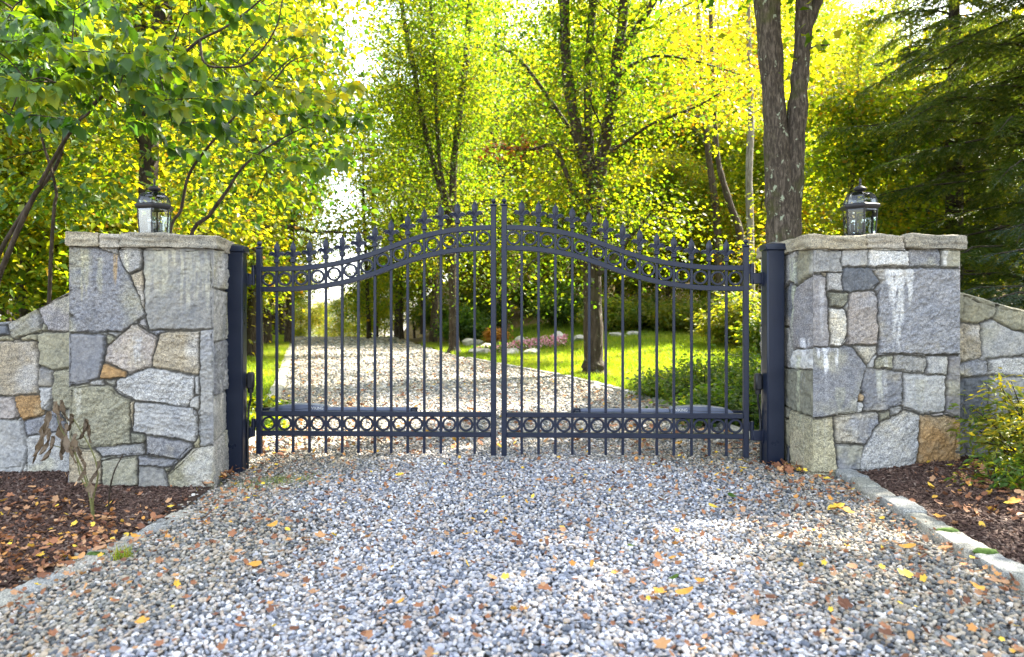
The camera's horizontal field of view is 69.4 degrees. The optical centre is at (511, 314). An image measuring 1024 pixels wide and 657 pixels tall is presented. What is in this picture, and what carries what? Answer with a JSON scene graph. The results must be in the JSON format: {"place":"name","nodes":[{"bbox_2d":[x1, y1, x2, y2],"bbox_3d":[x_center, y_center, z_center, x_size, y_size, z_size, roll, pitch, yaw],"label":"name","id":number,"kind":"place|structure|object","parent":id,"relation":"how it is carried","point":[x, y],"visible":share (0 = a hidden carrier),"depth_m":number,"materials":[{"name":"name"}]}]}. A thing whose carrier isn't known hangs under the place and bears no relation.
{"place":"outdoors","nodes":[
{"label":"outdoors","id":0,"kind":"place"},
{"bbox_2d":[247,335,290,415],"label":"grass","id":1,"kind":"structure","parent":0,"point":[268,363],"depth_m":16.12,"materials":[{"name":"green plant"}]},
{"bbox_2d":[0,336,1023,656],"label":"gravel drive","id":2,"kind":"structure","parent":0,"point":[348,583],"depth_m":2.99,"materials":[{"name":"grey gravel"}]},
{"bbox_2d":[12,572,68,593],"bbox_3d":[-2.017,1.221,3.172,0.155,0.170,0.221,0,0,5],"label":"kerb stone","id":3,"kind":"object","parent":2,"relation":"on","point":[31,584],"visible":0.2,"depth_m":3.15,"materials":[{"name":"stone"}]},
{"bbox_2d":[225,244,254,474],"bbox_3d":[-2.018,0.328,5.494,0.196,1.705,0.218,0,0,-6],"label":"gate post","id":4,"kind":"object","parent":2,"relation":"on","point":[241,380],"visible":0.91,"depth_m":5.40,"materials":[{"name":"metal"}]},
{"bbox_2d":[251,199,496,455],"bbox_3d":[-1.037,0.091,5.536,1.851,1.908,0.050,0,0,2],"label":"gate leaf","id":5,"kind":"object","parent":4,"relation":"attached to","point":[258,269],"visible":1,"depth_m":5.53,"materials":[{"name":"grey paint"}]},
{"bbox_2d":[255,403,417,416],"bbox_3d":[-1.342,0.727,5.649,1.257,0.096,0.123,0,0,4],"label":"gate opener","id":6,"kind":"object","parent":5,"relation":"attached to","point":[303,407],"visible":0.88,"depth_m":5.62,"materials":[{"name":"grey plastic"}]},
{"bbox_2d":[319,81,407,336],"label":"tree","id":7,"kind":"object","parent":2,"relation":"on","point":[371,289],"visible":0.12,"depth_m":35.68,"materials":[{"name":"green plant"}]},
{"bbox_2d":[335,70,448,338],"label":"tree","id":8,"kind":"object","parent":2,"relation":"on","point":[400,319],"visible":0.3,"depth_m":30.86,"materials":[{"name":"green plant"}]},
{"bbox_2d":[249,350,749,456],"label":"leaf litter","id":9,"kind":"object","parent":2,"relation":"on","point":[350,403],"visible":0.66,"depth_m":7.43,"materials":[{"name":"grey gravel"}]},
{"bbox_2d":[0,447,1023,656],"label":"leaf fragments","id":10,"kind":"object","parent":2,"relation":"on","point":[368,634],"visible":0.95,"depth_m":3.29,"materials":[{"name":"plant"}]},
{"bbox_2d":[753,242,785,466],"bbox_3d":[1.865,0.305,5.378,0.210,1.670,0.170,0,0,-1],"label":"gate post","id":11,"kind":"object","parent":2,"relation":"on","point":[769,434],"visible":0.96,"depth_m":5.31,"materials":[{"name":"metal"}]},
{"bbox_2d":[501,198,753,457],"bbox_3d":[0.845,0.091,5.455,1.857,1.908,0.050,0,0,2],"label":"gate leaf","id":12,"kind":"object","parent":11,"relation":"attached to","point":[746,268],"visible":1,"depth_m":5.45,"materials":[{"name":"grey paint"}]},
{"bbox_2d":[574,405,741,418],"bbox_3d":[1.113,0.727,5.546,1.302,0.096,0.123,0,0,1],"label":"gate opener","id":13,"kind":"object","parent":12,"relation":"attached to","point":[696,409],"visible":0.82,"depth_m":5.53,"materials":[{"name":"grey plastic"}]},
{"bbox_2d":[879,496,926,518],"bbox_3d":[2.161,1.113,4.090,0.141,0.171,0.314,0,0,5],"label":"kerb stone","id":14,"kind":"object","parent":2,"relation":"on","point":[902,505],"visible":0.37,"depth_m":4.04,"materials":[{"name":"stone"}]},
{"bbox_2d":[905,512,950,535],"bbox_3d":[2.117,1.120,3.744,0.119,0.174,0.371,0,0,6],"label":"kerb stone","id":15,"kind":"object","parent":2,"relation":"on","point":[930,523],"visible":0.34,"depth_m":3.73,"materials":[{"name":"stone"}]},
{"bbox_2d":[933,527,990,559],"bbox_3d":[2.087,1.114,3.426,0.150,0.185,0.308,0,0,3],"label":"kerb stone","id":16,"kind":"object","parent":2,"relation":"on","point":[958,539],"visible":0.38,"depth_m":3.42,"materials":[{"name":"stone"}]},
{"bbox_2d":[972,548,1023,579],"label":"kerb stone","id":17,"kind":"object","parent":2,"relation":"on","point":[989,557],"visible":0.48,"depth_m":3.13,"materials":[{"name":"stone"}]},
{"bbox_2d":[0,0,1023,336],"label":"sky","id":18,"kind":"structure","parent":0,"point":[318,298],"materials":[{"name":"white"}]},
{"bbox_2d":[419,321,760,429],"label":"lawn","id":19,"kind":"structure","parent":0,"point":[757,428],"depth_m":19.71,"materials":[{"name":"green plant"}]},
{"bbox_2d":[329,0,575,352],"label":"slim bank tree","id":20,"kind":"object","parent":19,"relation":"on","point":[415,62],"visible":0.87,"depth_m":20.80,"materials":[{"name":"green plant"}]},
{"bbox_2d":[428,301,496,343],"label":"hedge bush","id":21,"kind":"object","parent":19,"relation":"on","point":[465,325],"visible":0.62,"depth_m":25.59,"materials":[{"name":"green plant"}]},
{"bbox_2d":[523,275,583,327],"bbox_3d":[1.689,-0.433,26.056,2.871,2.054,2.530,0,0,-39],"label":"hedge bush","id":22,"kind":"object","parent":19,"relation":"on","point":[562,317],"visible":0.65,"depth_m":25.62,"materials":[{"name":"green plant"}]},
{"bbox_2d":[569,289,650,331],"bbox_3d":[3.132,-0.083,23.947,2.680,1.711,2.504,0,0,0],"label":"hedge bush","id":23,"kind":"object","parent":19,"relation":"on","point":[613,315],"visible":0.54,"depth_m":23.57,"materials":[{"name":"green plant"}]},
{"bbox_2d":[397,0,830,374],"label":"forked lawn tree","id":24,"kind":"object","parent":19,"relation":"on","point":[595,176],"visible":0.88,"depth_m":13.22,"materials":[{"name":"green plant"}]},
{"bbox_2d":[468,133,549,161],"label":"dead branch","id":25,"kind":"object","parent":24,"relation":"attached to","point":[516,147],"visible":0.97,"depth_m":13.05,"materials":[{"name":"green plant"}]},
{"bbox_2d":[618,288,683,327],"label":"hedge bush","id":26,"kind":"object","parent":19,"relation":"on","point":[644,317],"visible":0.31,"depth_m":24.68,"materials":[{"name":"green plant"}]},
{"bbox_2d":[624,365,700,398],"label":"shrub","id":27,"kind":"object","parent":19,"relation":"on","point":[650,391],"visible":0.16,"depth_m":9.50,"materials":[{"name":"green plant"}]},
{"bbox_2d":[641,291,712,331],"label":"hedge bush","id":28,"kind":"object","parent":19,"relation":"on","point":[665,321],"visible":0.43,"depth_m":23.62,"materials":[{"name":"green plant"}]},
{"bbox_2d":[626,0,761,306],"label":"slender wood tree","id":29,"kind":"object","parent":19,"relation":"on","point":[713,190],"visible":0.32,"depth_m":22.93,"materials":[{"name":"yellow plant"}]},
{"bbox_2d":[635,344,753,405],"bbox_3d":[2.185,0.767,8.594,1.402,0.833,1.506,0,0,0],"label":"shrub","id":30,"kind":"object","parent":19,"relation":"on","point":[679,383],"visible":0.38,"depth_m":8.51,"materials":[{"name":"green plant"}]},
{"bbox_2d":[669,291,734,332],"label":"hedge bush","id":31,"kind":"object","parent":19,"relation":"on","point":[684,315],"visible":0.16,"depth_m":22.66,"materials":[{"name":"green plant"}]},
{"bbox_2d":[649,0,755,291],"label":"slender wood tree","id":32,"kind":"object","parent":19,"relation":"on","point":[729,201],"visible":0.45,"depth_m":20.95,"materials":[{"name":"yellow plant"}]},
{"bbox_2d":[645,380,760,427],"bbox_3d":[1.973,0.950,7.394,1.330,0.561,1.074,0,0,0],"label":"shrub","id":33,"kind":"object","parent":19,"relation":"on","point":[718,399],"visible":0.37,"depth_m":7.21,"materials":[{"name":"green plant"}]},
{"bbox_2d":[677,343,760,401],"bbox_3d":[2.718,0.734,8.909,1.487,0.862,1.604,0,0,25],"label":"shrub","id":34,"kind":"object","parent":19,"relation":"on","point":[736,364],"visible":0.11,"depth_m":8.67,"materials":[{"name":"green plant"}]},
{"bbox_2d":[680,285,760,347],"bbox_3d":[5.720,0.052,18.983,2.908,1.756,2.471,0,0,0],"label":"hedge bush","id":35,"kind":"object","parent":19,"relation":"on","point":[718,319],"visible":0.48,"depth_m":18.64,"materials":[{"name":"green plant"}]},
{"bbox_2d":[706,354,760,424],"bbox_3d":[2.587,0.797,7.630,1.276,0.780,1.303,0,0,-35],"label":"shrub","id":36,"kind":"object","parent":19,"relation":"on","point":[737,384],"visible":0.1,"depth_m":7.64,"materials":[{"name":"green plant"}]},
{"bbox_2d":[724,309,760,353],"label":"hedge bush","id":37,"kind":"object","parent":19,"relation":"on","point":[754,334],"visible":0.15,"depth_m":16.83,"materials":[{"name":"green plant"}]},
{"bbox_2d":[665,0,822,305],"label":"slender wood tree","id":38,"kind":"object","parent":19,"relation":"on","point":[749,16],"visible":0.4,"depth_m":19.92,"materials":[{"name":"yellow plant"}]},
{"bbox_2d":[632,0,890,242],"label":"lichened tree","id":39,"kind":"object","parent":19,"relation":"on","point":[784,144],"visible":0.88,"depth_m":7.90,"materials":[{"name":"brown plant"}]},
{"bbox_2d":[814,0,1023,309],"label":"hemlock tree","id":40,"kind":"object","parent":19,"relation":"on","point":[1010,173],"visible":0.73,"depth_m":10.39,"materials":[{"name":"green plant"}]},
{"bbox_2d":[831,0,1023,306],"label":"hemlock tree","id":41,"kind":"object","parent":19,"relation":"on","point":[951,18],"visible":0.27,"depth_m":13.38,"materials":[{"name":"green plant"}]},
{"bbox_2d":[181,235,1022,509],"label":"ground","id":42,"kind":"structure","parent":0,"point":[418,339],"depth_m":36.35,"materials":[{"name":"green plant"}]},
{"bbox_2d":[0,466,214,590],"bbox_3d":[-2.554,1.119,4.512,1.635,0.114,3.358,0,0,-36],"label":"bark mulch","id":43,"kind":"object","parent":42,"relation":"on","point":[60,485],"visible":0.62,"depth_m":4.26,"materials":[{"name":"brown wood"}]},
{"bbox_2d":[0,293,68,471],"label":"stone wall","id":44,"kind":"structure","parent":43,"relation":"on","point":[34,364],"depth_m":5.20,"materials":[{"name":"stone"}]},
{"bbox_2d":[32,400,100,518],"bbox_3d":[-2.518,0.810,4.137,0.434,0.675,0.266,0,0,39],"label":"wilted plant","id":45,"kind":"object","parent":43,"relation":"on","point":[65,443],"visible":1,"depth_m":4.12,"materials":[{"name":"brown plant"}]},
{"bbox_2d":[0,473,187,590],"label":"leaf litter","id":46,"kind":"object","parent":43,"relation":"on","point":[53,540],"visible":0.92,"depth_m":3.77,"materials":[{"name":"brown plant"}]},
{"bbox_2d":[0,0,233,321],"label":"woodland tree","id":47,"kind":"object","parent":42,"relation":"on","point":[25,255],"visible":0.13,"depth_m":10.42,"materials":[{"name":"green plant"}]},
{"bbox_2d":[65,231,234,493],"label":"stone pillar","id":48,"kind":"structure","parent":42,"relation":"on","point":[148,352],"depth_m":4.89,"materials":[{"name":"stone"}]},
{"bbox_2d":[134,178,173,232],"bbox_3d":[-2.575,-0.762,5.330,0.269,0.446,0.264,0,0,0],"label":"pier lantern","id":49,"kind":"object","parent":48,"relation":"on","point":[151,206],"visible":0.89,"depth_m":5.30,"materials":[{"name":"brown metal"}]},
{"bbox_2d":[4,5,306,354],"bbox_3d":[-7.899,-3.177,16.916,6.790,9.463,7.232,0,0,-30],"label":"woodland tree","id":50,"kind":"object","parent":42,"relation":"on","point":[265,258],"visible":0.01,"depth_m":17.11,"materials":[{"name":"green plant"}]},
{"bbox_2d":[55,18,317,279],"bbox_3d":[-7.593,-2.376,14.926,5.875,7.687,5.516,0,0,-44],"label":"woodland tree","id":51,"kind":"object","parent":42,"relation":"on","point":[229,237],"visible":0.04,"depth_m":15.00,"materials":[{"name":"green plant"}]},
{"bbox_2d":[11,0,414,232],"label":"dark trunked tree","id":52,"kind":"object","parent":42,"relation":"on","point":[156,11],"visible":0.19,"depth_m":9.93,"materials":[{"name":"green plant"}]},
{"bbox_2d":[166,86,316,312],"bbox_3d":[-7.792,-2.695,18.090,6.023,8.393,6.415,0,0,35],"label":"woodland tree","id":53,"kind":"object","parent":42,"relation":"on","point":[264,222],"visible":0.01,"depth_m":18.12,"materials":[{"name":"green plant"}]},
{"bbox_2d":[231,133,307,322],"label":"woodland tree","id":54,"kind":"object","parent":42,"relation":"on","point":[271,262],"visible":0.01,"depth_m":20.02,"materials":[{"name":"green plant"}]},
{"bbox_2d":[173,0,415,356],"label":"avenue tree","id":55,"kind":"object","parent":42,"relation":"on","point":[251,332],"visible":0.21,"depth_m":18.93,"materials":[{"name":"green plant"}]},
{"bbox_2d":[285,277,330,336],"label":"woodland tree","id":56,"kind":"object","parent":42,"relation":"on","point":[299,331],"visible":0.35,"depth_m":57.70,"materials":[{"name":"green plant"}]},
{"bbox_2d":[263,3,380,342],"bbox_3d":[-7.989,-5.250,26.977,6.156,13.420,7.000,0,0,41],"label":"woodland tree","id":57,"kind":"object","parent":42,"relation":"on","point":[288,331],"visible":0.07,"depth_m":26.86,"materials":[{"name":"green plant"}]},
{"bbox_2d":[259,1,401,343],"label":"avenue tree","id":58,"kind":"object","parent":42,"relation":"on","point":[267,337],"visible":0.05,"depth_m":25.98,"materials":[{"name":"green plant"}]},
{"bbox_2d":[317,293,354,336],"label":"woodland tree","id":59,"kind":"object","parent":42,"relation":"on","point":[334,332],"visible":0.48,"depth_m":65.70,"materials":[{"name":"green plant"}]},
{"bbox_2d":[311,73,415,338],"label":"tree","id":60,"kind":"object","parent":42,"relation":"on","point":[366,288],"visible":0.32,"depth_m":32.93,"materials":[{"name":"green plant"}]},
{"bbox_2d":[330,261,404,336],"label":"woodland tree","id":61,"kind":"object","parent":42,"relation":"on","point":[380,321],"visible":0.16,"depth_m":49.75,"materials":[{"name":"green plant"}]},
{"bbox_2d":[332,8,479,337],"bbox_3d":[-4.952,-6.140,34.123,6.760,15.225,8.092,0,0,18],"label":"woodland tree","id":62,"kind":"object","parent":42,"relation":"on","point":[396,329],"visible":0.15,"depth_m":33.52,"materials":[{"name":"green plant"}]},
{"bbox_2d":[379,232,448,337],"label":"woodland tree","id":63,"kind":"object","parent":42,"relation":"on","point":[413,317],"visible":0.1,"depth_m":37.68,"materials":[{"name":"green plant"}]},
{"bbox_2d":[366,82,488,333],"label":"tree","id":64,"kind":"object","parent":42,"relation":"on","point":[417,302],"visible":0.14,"depth_m":28.91,"materials":[{"name":"green plant"}]},
{"bbox_2d":[353,0,541,342],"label":"woodland tree","id":65,"kind":"object","parent":42,"relation":"on","point":[434,307],"visible":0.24,"depth_m":26.91,"materials":[{"name":"green plant"}]},
{"bbox_2d":[396,136,519,305],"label":"woodland tree","id":66,"kind":"object","parent":42,"relation":"on","point":[487,169],"visible":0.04,"depth_m":38.52,"materials":[{"name":"green plant"}]},
{"bbox_2d":[419,177,530,311],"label":"woodland tree","id":67,"kind":"object","parent":42,"relation":"on","point":[468,286],"visible":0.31,"depth_m":29.64,"materials":[{"name":"green plant"}]},
{"bbox_2d":[459,289,517,330],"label":"hedge bush","id":68,"kind":"object","parent":42,"relation":"on","point":[486,309],"visible":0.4,"depth_m":28.70,"materials":[{"name":"green plant"}]},
{"bbox_2d":[418,0,579,312],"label":"woodland tree","id":69,"kind":"object","parent":42,"relation":"on","point":[511,116],"visible":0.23,"depth_m":31.98,"materials":[{"name":"green plant"}]},
{"bbox_2d":[479,42,555,285],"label":"woodland tree","id":70,"kind":"object","parent":42,"relation":"on","point":[524,120],"visible":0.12,"depth_m":37.52,"materials":[{"name":"green plant"}]},
{"bbox_2d":[496,271,552,315],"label":"hedge bush","id":71,"kind":"object","parent":42,"relation":"on","point":[517,296],"visible":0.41,"depth_m":30.58,"materials":[{"name":"green plant"}]},
{"bbox_2d":[490,0,612,288],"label":"woodland tree","id":72,"kind":"object","parent":42,"relation":"on","point":[558,64],"visible":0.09,"depth_m":39.22,"materials":[{"name":"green plant"}]},
{"bbox_2d":[510,178,609,295],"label":"woodland tree","id":73,"kind":"object","parent":42,"relation":"on","point":[546,274],"visible":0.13,"depth_m":28.64,"materials":[{"name":"green plant"}]},
{"bbox_2d":[484,81,639,288],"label":"woodland tree","id":74,"kind":"object","parent":42,"relation":"on","point":[559,127],"visible":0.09,"depth_m":35.24,"materials":[{"name":"green plant"}]},
{"bbox_2d":[534,87,687,300],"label":"woodland tree","id":75,"kind":"object","parent":42,"relation":"on","point":[642,134],"visible":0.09,"depth_m":29.66,"materials":[{"name":"green plant"}]},
{"bbox_2d":[565,157,675,307],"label":"woodland tree","id":76,"kind":"object","parent":42,"relation":"on","point":[618,288],"visible":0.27,"depth_m":26.54,"materials":[{"name":"green plant"}]},
{"bbox_2d":[557,0,699,294],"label":"woodland tree","id":77,"kind":"object","parent":42,"relation":"on","point":[625,62],"visible":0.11,"depth_m":38.13,"materials":[{"name":"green plant"}]},
{"bbox_2d":[617,10,707,294],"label":"woodland tree","id":78,"kind":"object","parent":42,"relation":"on","point":[638,75],"visible":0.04,"depth_m":37.66,"materials":[{"name":"green plant"}]},
{"bbox_2d":[603,135,732,303],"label":"woodland tree","id":79,"kind":"object","parent":42,"relation":"on","point":[661,169],"visible":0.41,"depth_m":25.58,"materials":[{"name":"green plant"}]},
{"bbox_2d":[614,77,725,299],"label":"woodland tree","id":80,"kind":"object","parent":42,"relation":"on","point":[657,150],"visible":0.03,"depth_m":32.42,"materials":[{"name":"green plant"}]},
{"bbox_2d":[628,70,759,305],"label":"woodland tree","id":81,"kind":"object","parent":42,"relation":"on","point":[696,149],"visible":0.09,"depth_m":29.64,"materials":[{"name":"green plant"}]},
{"bbox_2d":[633,153,765,302],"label":"woodland tree","id":82,"kind":"object","parent":42,"relation":"on","point":[698,183],"visible":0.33,"depth_m":24.51,"materials":[{"name":"green plant"}]},
{"bbox_2d":[620,0,793,152],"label":"woodland tree","id":83,"kind":"object","parent":42,"relation":"on","point":[703,22],"visible":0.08,"depth_m":33.43,"materials":[{"name":"yellow plant"}]},
{"bbox_2d":[659,101,834,309],"bbox_3d":[8.114,-3.014,24.061,6.074,7.948,5.703,0,0,-30],"label":"woodland tree","id":84,"kind":"object","parent":42,"relation":"on","point":[758,138],"visible":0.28,"depth_m":23.54,"materials":[{"name":"green plant"}]},
{"bbox_2d":[690,0,866,286],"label":"woodland tree","id":85,"kind":"object","parent":42,"relation":"on","point":[792,18],"visible":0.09,"depth_m":27.17,"materials":[{"name":"yellow plant"}]},
{"bbox_2d":[762,0,853,206],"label":"woodland tree","id":86,"kind":"object","parent":42,"relation":"on","point":[813,33],"visible":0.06,"depth_m":38.41,"materials":[{"name":"yellow plant"}]},
{"bbox_2d":[744,97,881,240],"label":"woodland tree","id":87,"kind":"object","parent":42,"relation":"on","point":[829,163],"visible":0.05,"depth_m":25.33,"materials":[{"name":"green plant"}]},
{"bbox_2d":[787,0,888,178],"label":"woodland tree","id":88,"kind":"object","parent":42,"relation":"on","point":[830,11],"visible":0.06,"depth_m":45.23,"materials":[{"name":"yellow plant"}]},
{"bbox_2d":[694,42,990,288],"bbox_3d":[6.003,-1.592,13.026,4.532,5.930,4.255,0,0,-11],"label":"woodland tree","id":89,"kind":"object","parent":42,"relation":"on","point":[860,115],"visible":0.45,"depth_m":12.55,"materials":[{"name":"green plant"}]},
{"bbox_2d":[756,233,967,479],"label":"stone pillar","id":90,"kind":"structure","parent":42,"relation":"on","point":[872,352],"depth_m":4.99,"materials":[{"name":"stone"}]},
{"bbox_2d":[840,178,880,235],"bbox_3d":[2.507,-0.762,5.330,0.261,0.446,0.271,0,0,0],"label":"pier lantern","id":91,"kind":"object","parent":90,"relation":"on","point":[850,207],"visible":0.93,"depth_m":5.32,"materials":[{"name":"grey metal"}]},
{"bbox_2d":[808,0,936,212],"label":"woodland tree","id":92,"kind":"object","parent":42,"relation":"on","point":[861,16],"visible":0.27,"depth_m":37.42,"materials":[{"name":"yellow plant"}]},
{"bbox_2d":[835,67,1021,296],"bbox_3d":[9.530,-2.033,16.051,5.108,6.684,4.796,0,0,-29],"label":"woodland tree","id":93,"kind":"object","parent":42,"relation":"on","point":[944,187],"visible":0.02,"depth_m":15.29,"materials":[{"name":"green plant"}]},
{"bbox_2d":[849,4,1023,304],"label":"woodland tree","id":94,"kind":"object","parent":42,"relation":"on","point":[978,78],"visible":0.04,"depth_m":14.90,"materials":[{"name":"green plant"}]},
{"bbox_2d":[856,454,1023,564],"bbox_3d":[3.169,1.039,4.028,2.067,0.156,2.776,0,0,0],"label":"bark mulch","id":95,"kind":"object","parent":42,"relation":"on","point":[907,481],"visible":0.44,"depth_m":4.14,"materials":[{"name":"brown wood"}]},
{"bbox_2d":[877,453,1023,532],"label":"leaf litter","id":96,"kind":"object","parent":95,"relation":"on","point":[987,481],"visible":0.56,"depth_m":4.22,"materials":[{"name":"brown plant"}]},
{"bbox_2d":[944,440,1023,489],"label":"leafy shrub","id":97,"kind":"object","parent":95,"relation":"on","point":[1007,479],"visible":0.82,"depth_m":4.29,"materials":[{"name":"green plant"}]},
{"bbox_2d":[946,367,1023,472],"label":"leafy shrub","id":98,"kind":"object","parent":95,"relation":"on","point":[1004,429],"visible":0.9,"depth_m":4.70,"materials":[{"name":"green plant"}]},
{"bbox_2d":[960,292,1023,456],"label":"stone wall","id":99,"kind":"structure","parent":42,"relation":"on","point":[991,337],"depth_m":5.19,"materials":[{"name":"stone"}]},
{"bbox_2d":[961,179,1023,309],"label":"spruce tree","id":100,"kind":"object","parent":42,"relation":"on","point":[1010,295],"visible":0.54,"depth_m":7.21,"materials":[{"name":"green plant"}]},
{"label":"lawn","id":101,"kind":"structure","parent":0,"visible":0},
{"bbox_2d":[0,0,189,321],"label":"woodland tree","id":102,"kind":"object","parent":101,"relation":"on","point":[23,299],"visible":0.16,"depth_m":10.49,"materials":[{"name":"green plant"}]},
{"bbox_2d":[0,0,268,320],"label":"woodland tree","id":103,"kind":"object","parent":101,"relation":"on","point":[178,221],"visible":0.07,"depth_m":12.70,"materials":[{"name":"green plant"}]},
{"bbox_2d":[0,0,411,303],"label":"broad leaved tree","id":104,"kind":"object","parent":101,"relation":"on","point":[85,68],"visible":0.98,"depth_m":6.85,"materials":[{"name":"green plant"}]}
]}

